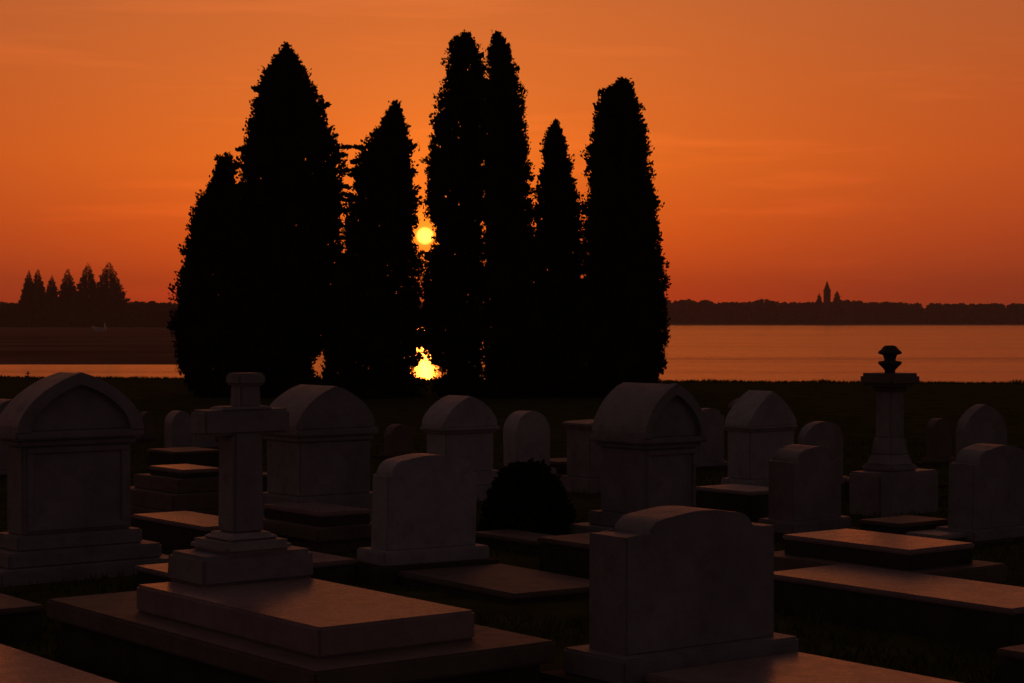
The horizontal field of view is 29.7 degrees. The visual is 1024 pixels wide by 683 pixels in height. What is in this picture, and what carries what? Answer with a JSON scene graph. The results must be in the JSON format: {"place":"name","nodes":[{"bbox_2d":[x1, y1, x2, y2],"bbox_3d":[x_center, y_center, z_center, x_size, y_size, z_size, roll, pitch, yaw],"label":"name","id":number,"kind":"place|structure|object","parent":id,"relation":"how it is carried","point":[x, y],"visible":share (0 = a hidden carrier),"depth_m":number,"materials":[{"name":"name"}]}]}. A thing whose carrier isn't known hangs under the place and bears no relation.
{"place":"outdoors","nodes":[
{"label":"outdoors","id":0,"kind":"place"},
{"bbox_2d":[0,327,177,363],"bbox_3d":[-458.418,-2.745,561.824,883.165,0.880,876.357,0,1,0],"label":"field","id":1,"kind":"structure","parent":0,"point":[84,345],"depth_m":218.68,"materials":[{"name":"brown liquid"}]},
{"bbox_2d":[16,270,40,326],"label":"conifer tree","id":2,"kind":"object","parent":1,"relation":"on","point":[28,301],"visible":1,"depth_m":833.27,"materials":[{"name":"green plant"}]},
{"bbox_2d":[33,270,49,326],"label":"conifer tree","id":3,"kind":"object","parent":1,"relation":"on","point":[41,294],"visible":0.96,"depth_m":838.72,"materials":[{"name":"green plant"}]},
{"bbox_2d":[45,275,58,326],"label":"conifer tree","id":4,"kind":"object","parent":1,"relation":"on","point":[52,292],"visible":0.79,"depth_m":843.53,"materials":[{"name":"green plant"}]},
{"bbox_2d":[50,269,79,326],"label":"conifer tree","id":5,"kind":"object","parent":1,"relation":"on","point":[63,300],"visible":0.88,"depth_m":834.93,"materials":[{"name":"green plant"}]},
{"bbox_2d":[68,263,103,326],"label":"conifer tree","id":6,"kind":"object","parent":1,"relation":"on","point":[81,300],"visible":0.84,"depth_m":828.35,"materials":[{"name":"green plant"}]},
{"bbox_2d":[0,301,182,326],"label":"hedge","id":7,"kind":"object","parent":1,"relation":"on","point":[150,314],"visible":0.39,"depth_m":859.86,"materials":[{"name":"green plant"}]},
{"bbox_2d":[92,323,106,331],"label":"boat","id":8,"kind":"object","parent":1,"relation":"on","point":[103,329],"visible":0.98,"depth_m":482.85,"materials":[{"name":"white paint"}]},
{"bbox_2d":[87,262,134,326],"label":"conifer tree","id":9,"kind":"object","parent":1,"relation":"on","point":[107,295],"visible":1,"depth_m":823.99,"materials":[{"name":"green plant"}]},
{"bbox_2d":[0,374,1023,682],"bbox_3d":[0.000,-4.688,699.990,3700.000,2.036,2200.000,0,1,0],"label":"ground","id":10,"kind":"structure","parent":0,"point":[848,409],"depth_m":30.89,"materials":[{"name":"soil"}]},
{"bbox_2d":[0,399,11,479],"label":"headstone grave","id":11,"kind":"object","parent":10,"relation":"on","point":[4,403],"visible":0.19,"depth_m":21.45,"materials":[{"name":"grey stone"}]},
{"bbox_2d":[0,593,44,643],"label":"ledger slab","id":12,"kind":"structure","parent":10,"relation":"on","point":[21,619],"depth_m":10.49,"materials":[{"name":"stone"}]},
{"bbox_2d":[0,644,117,682],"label":"ledger slab","id":13,"kind":"structure","parent":10,"relation":"on","point":[18,666],"depth_m":8.55,"materials":[{"name":"stone"}]},
{"bbox_2d":[0,372,168,586],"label":"chest tomb","id":14,"kind":"object","parent":10,"relation":"on","point":[66,438],"visible":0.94,"depth_m":13.21,"materials":[{"name":"grey stone"}]},
{"bbox_2d":[135,412,163,441],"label":"headstone grave","id":15,"kind":"object","parent":10,"relation":"on","point":[148,421],"visible":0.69,"depth_m":28.14,"materials":[{"name":"stone"}]},
{"bbox_2d":[134,563,172,585],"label":"ledger slab","id":16,"kind":"structure","parent":10,"relation":"on","point":[151,573],"depth_m":12.59,"materials":[{"name":"stone"}]},
{"bbox_2d":[131,464,218,519],"bbox_3d":[-2.918,1.402,17.256,0.987,0.570,1.257,0,1,-38],"label":"stepped grave","id":17,"kind":"object","parent":10,"relation":"on","point":[175,487],"visible":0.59,"depth_m":16.90,"materials":[{"name":"stone"}]},
{"bbox_2d":[132,511,220,549],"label":"ledger slab","id":18,"kind":"structure","parent":10,"relation":"on","point":[177,530],"depth_m":14.90,"materials":[{"name":"stone"}]},
{"bbox_2d":[164,410,192,447],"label":"headstone grave","id":19,"kind":"object","parent":10,"relation":"on","point":[177,429],"visible":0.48,"depth_m":24.45,"materials":[{"name":"grey stone"}]},
{"bbox_2d":[147,447,218,472],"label":"ledger slab","id":20,"kind":"structure","parent":10,"relation":"on","point":[188,455],"depth_m":21.95,"materials":[{"name":"stone"}]},
{"bbox_2d":[192,433,218,448],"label":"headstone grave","id":21,"kind":"object","parent":10,"relation":"on","point":[204,441],"visible":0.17,"depth_m":26.01,"materials":[{"name":"grey stone"}]},
{"bbox_2d":[166,151,259,396],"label":"cypress tree","id":22,"kind":"object","parent":10,"relation":"on","point":[210,341],"visible":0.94,"depth_m":43.98,"materials":[{"name":"green plant"}]},
{"bbox_2d":[263,472,266,491],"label":"ledger slab","id":23,"kind":"structure","parent":10,"relation":"on","point":[264,480],"depth_m":19.75,"materials":[{"name":"stone"}]},
{"bbox_2d":[229,42,352,397],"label":"cypress tree","id":24,"kind":"object","parent":10,"relation":"on","point":[293,202],"visible":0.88,"depth_m":44.41,"materials":[{"name":"green plant"}]},
{"bbox_2d":[47,372,554,682],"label":"cross grave","id":25,"kind":"object","parent":10,"relation":"on","point":[243,597],"visible":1,"depth_m":9.00,"materials":[{"name":"stone"}]},
{"bbox_2d":[262,502,371,552],"bbox_3d":[-1.527,1.500,15.099,0.653,0.420,1.089,0,1,-38],"label":"stacked ledger","id":26,"kind":"object","parent":10,"relation":"on","point":[320,527],"visible":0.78,"depth_m":14.75,"materials":[{"name":"stone"}]},
{"bbox_2d":[263,384,378,520],"bbox_3d":[-1.591,1.032,15.911,1.001,1.347,0.851,0,1,-38],"label":"chest tomb","id":27,"kind":"object","parent":10,"relation":"on","point":[319,451],"visible":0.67,"depth_m":15.69,"materials":[{"name":"grey stone"}]},
{"bbox_2d":[309,551,356,582],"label":"ledger slab","id":28,"kind":"structure","parent":10,"relation":"on","point":[327,567],"depth_m":12.84,"materials":[{"name":"stone"}]},
{"bbox_2d":[315,99,429,398],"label":"cypress tree","id":29,"kind":"object","parent":10,"relation":"on","point":[370,326],"visible":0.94,"depth_m":44.23,"materials":[{"name":"green plant"}]},
{"bbox_2d":[371,424,416,459],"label":"headstone grave","id":30,"kind":"object","parent":10,"relation":"on","point":[398,439],"visible":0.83,"depth_m":24.45,"materials":[{"name":"stone"}]},
{"bbox_2d":[419,29,487,395],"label":"cypress tree","id":31,"kind":"object","parent":10,"relation":"on","point":[450,285],"visible":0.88,"depth_m":45.16,"materials":[{"name":"green plant"}]},
{"bbox_2d":[420,395,499,500],"bbox_3d":[-0.510,1.101,19.014,0.902,1.142,0.655,0,1,-38],"label":"chest tomb","id":32,"kind":"object","parent":10,"relation":"on","point":[460,426],"visible":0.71,"depth_m":18.88,"materials":[{"name":"stone"}]},
{"bbox_2d":[353,453,588,604],"bbox_3d":[-0.210,1.255,12.698,0.994,0.950,1.661,1,1,-39],"label":"headstone grave","id":33,"kind":"object","parent":10,"relation":"on","point":[423,531],"visible":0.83,"depth_m":12.95,"materials":[{"name":"stone"}]},
{"bbox_2d":[475,30,546,398],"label":"cypress tree","id":34,"kind":"object","parent":10,"relation":"on","point":[509,320],"visible":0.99,"depth_m":44.22,"materials":[{"name":"green plant"}]},
{"bbox_2d":[476,529,555,554],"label":"ledger slab","id":35,"kind":"structure","parent":10,"relation":"on","point":[520,541],"depth_m":14.85,"materials":[{"name":"stone"}]},
{"bbox_2d":[476,458,577,535],"bbox_3d":[0.128,1.290,15.717,0.770,0.686,0.828,0,1,27],"label":"shrub","id":36,"kind":"object","parent":10,"relation":"on","point":[529,495],"visible":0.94,"depth_m":15.54,"materials":[{"name":"green plant"}]},
{"bbox_2d":[503,410,561,481],"bbox_3d":[0.161,1.192,21.136,0.717,0.871,0.509,-1,0,-36],"label":"headstone grave","id":37,"kind":"object","parent":10,"relation":"on","point":[526,435],"visible":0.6,"depth_m":21.04,"materials":[{"name":"stone"}]},
{"bbox_2d":[550,458,566,474],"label":"ledger slab","id":38,"kind":"structure","parent":10,"relation":"on","point":[559,465],"depth_m":21.88,"materials":[{"name":"stone"}]},
{"bbox_2d":[532,118,588,397],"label":"cypress tree","id":39,"kind":"object","parent":10,"relation":"on","point":[558,225],"visible":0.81,"depth_m":45.00,"materials":[{"name":"green plant"}]},
{"bbox_2d":[537,532,593,578],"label":"ledger slab","id":40,"kind":"structure","parent":10,"relation":"on","point":[569,555],"depth_m":13.13,"materials":[{"name":"stone"}]},
{"bbox_2d":[560,419,601,493],"bbox_3d":[0.939,1.237,19.944,0.768,0.851,0.481,0,1,-38],"label":"box tomb","id":41,"kind":"object","parent":10,"relation":"on","point":[583,461],"visible":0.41,"depth_m":19.67,"materials":[{"name":"grey stone"}]},
{"bbox_2d":[575,76,671,397],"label":"cypress tree","id":42,"kind":"object","parent":10,"relation":"on","point":[623,331],"visible":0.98,"depth_m":44.33,"materials":[{"name":"green plant"}]},
{"bbox_2d":[568,382,708,534],"bbox_3d":[1.096,1.019,15.557,0.938,1.381,0.932,0,1,-38],"label":"chest tomb","id":43,"kind":"object","parent":10,"relation":"on","point":[648,437],"visible":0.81,"depth_m":15.36,"materials":[{"name":"grey stone"}]},
{"bbox_2d":[695,408,727,471],"bbox_3d":[2.305,1.200,22.818,0.677,0.826,0.399,1,-1,-36],"label":"headstone grave","id":44,"kind":"object","parent":10,"relation":"on","point":[710,454],"visible":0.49,"depth_m":22.76,"materials":[{"name":"grey stone"}]},
{"bbox_2d":[696,484,767,522],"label":"ledger slab","id":45,"kind":"structure","parent":10,"relation":"on","point":[750,502],"depth_m":16.61,"materials":[{"name":"stone"}]},
{"bbox_2d":[540,506,960,682],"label":"headstone grave","id":46,"kind":"object","parent":10,"relation":"on","point":[681,594],"visible":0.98,"depth_m":8.77,"materials":[{"name":"grey stone"}]},
{"bbox_2d":[721,390,797,486],"bbox_3d":[2.436,1.077,18.922,0.869,1.194,0.575,0,1,-38],"label":"chest tomb","id":47,"kind":"object","parent":10,"relation":"on","point":[760,426],"visible":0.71,"depth_m":18.75,"materials":[{"name":"stone"}]},
{"bbox_2d":[758,444,860,542],"bbox_3d":[2.373,1.258,15.668,0.843,0.836,0.561,-2,3,-37],"label":"headstone grave","id":48,"kind":"object","parent":10,"relation":"on","point":[804,488],"visible":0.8,"depth_m":15.52,"materials":[{"name":"grey stone"}]},
{"bbox_2d":[798,421,848,489],"bbox_3d":[3.200,1.230,20.048,0.838,0.806,0.376,-2,2,-39],"label":"headstone grave","id":49,"kind":"object","parent":10,"relation":"on","point":[823,434],"visible":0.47,"depth_m":20.00,"materials":[{"name":"grey stone"}]},
{"bbox_2d":[842,477,848,501],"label":"ledger slab","id":50,"kind":"structure","parent":10,"relation":"on","point":[846,490],"depth_m":18.60,"materials":[{"name":"stone"}]},
{"bbox_2d":[774,528,1006,583],"bbox_3d":[2.330,1.499,12.358,0.895,0.480,1.361,0,1,-38],"label":"stacked ledger","id":51,"kind":"object","parent":10,"relation":"on","point":[932,556],"visible":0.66,"depth_m":12.08,"materials":[{"name":"stone"}]},
{"bbox_2d":[849,345,937,516],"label":"urn pillar","id":52,"kind":"structure","parent":10,"relation":"on","point":[891,479],"depth_m":17.46,"materials":[{"name":"grey stone"}]},
{"bbox_2d":[774,564,1023,648],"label":"ledger slab","id":53,"kind":"structure","parent":10,"relation":"on","point":[978,613],"depth_m":10.88,"materials":[{"name":"stone"}]},
{"bbox_2d":[858,515,947,534],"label":"ledger slab","id":54,"kind":"structure","parent":10,"relation":"on","point":[902,525],"depth_m":15.37,"materials":[{"name":"stone"}]},
{"bbox_2d":[913,418,955,466],"bbox_3d":[5.175,1.267,23.448,0.566,0.677,0.368,1,-1,-38],"label":"headstone grave","id":55,"kind":"object","parent":10,"relation":"on","point":[938,439],"visible":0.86,"depth_m":23.37,"materials":[{"name":"stone"}]},
{"bbox_2d":[905,529,966,541],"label":"ledger slab","id":56,"kind":"structure","parent":10,"relation":"on","point":[946,535],"depth_m":15.02,"materials":[{"name":"stone"}]},
{"bbox_2d":[940,404,1006,488],"bbox_3d":[4.936,1.147,20.326,0.906,0.980,0.396,0,0,-35],"label":"headstone grave","id":57,"kind":"object","parent":10,"relation":"on","point":[981,423],"visible":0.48,"depth_m":20.23,"materials":[{"name":"grey stone"}]},
{"bbox_2d":[935,443,1023,547],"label":"headstone grave","id":58,"kind":"object","parent":10,"relation":"on","point":[986,495],"visible":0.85,"depth_m":15.23,"materials":[{"name":"grey stone"}]},
{"bbox_2d":[996,644,1023,682],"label":"ledger slab","id":59,"kind":"structure","parent":10,"relation":"on","point":[1012,664],"depth_m":9.11,"materials":[{"name":"stone"}]},
{"bbox_2d":[0,325,1023,382],"bbox_3d":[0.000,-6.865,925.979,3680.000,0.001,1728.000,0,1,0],"label":"water","id":60,"kind":"structure","parent":0,"point":[950,353],"depth_m":165.38,"materials":[{"name":"orange liquid"}]},
{"bbox_2d":[0,0,1023,314],"label":"sky","id":61,"kind":"structure","parent":0,"point":[871,150],"materials":[{"name":"orange"}]},
{"bbox_2d":[823,282,854,323],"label":"church","id":62,"kind":"structure","parent":0,"point":[848,317],"depth_m":1453.38,"materials":[{"name":"green stone"}]},
{"bbox_2d":[667,323,1023,324],"bbox_3d":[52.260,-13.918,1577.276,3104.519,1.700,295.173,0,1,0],"label":"shore","id":63,"kind":"structure","parent":0,"point":[851,324],"depth_m":1434.93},
{"bbox_2d":[0,299,1023,323],"bbox_3d":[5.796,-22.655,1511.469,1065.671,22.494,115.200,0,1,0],"label":"wood","id":64,"kind":"object","parent":63,"relation":"on","point":[688,311],"visible":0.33,"depth_m":1474.08,"materials":[{"name":"green plant"}]},
{"bbox_2d":[813,294,824,320],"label":"conifer tree","id":65,"kind":"object","parent":63,"relation":"on","point":[819,308],"visible":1,"depth_m":1443.15,"materials":[{"name":"green plant"}]},
{"bbox_2d":[829,292,845,321],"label":"conifer tree","id":66,"kind":"object","parent":63,"relation":"on","point":[837,307],"visible":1,"depth_m":1442.72,"materials":[{"name":"green plant"}]}
]}

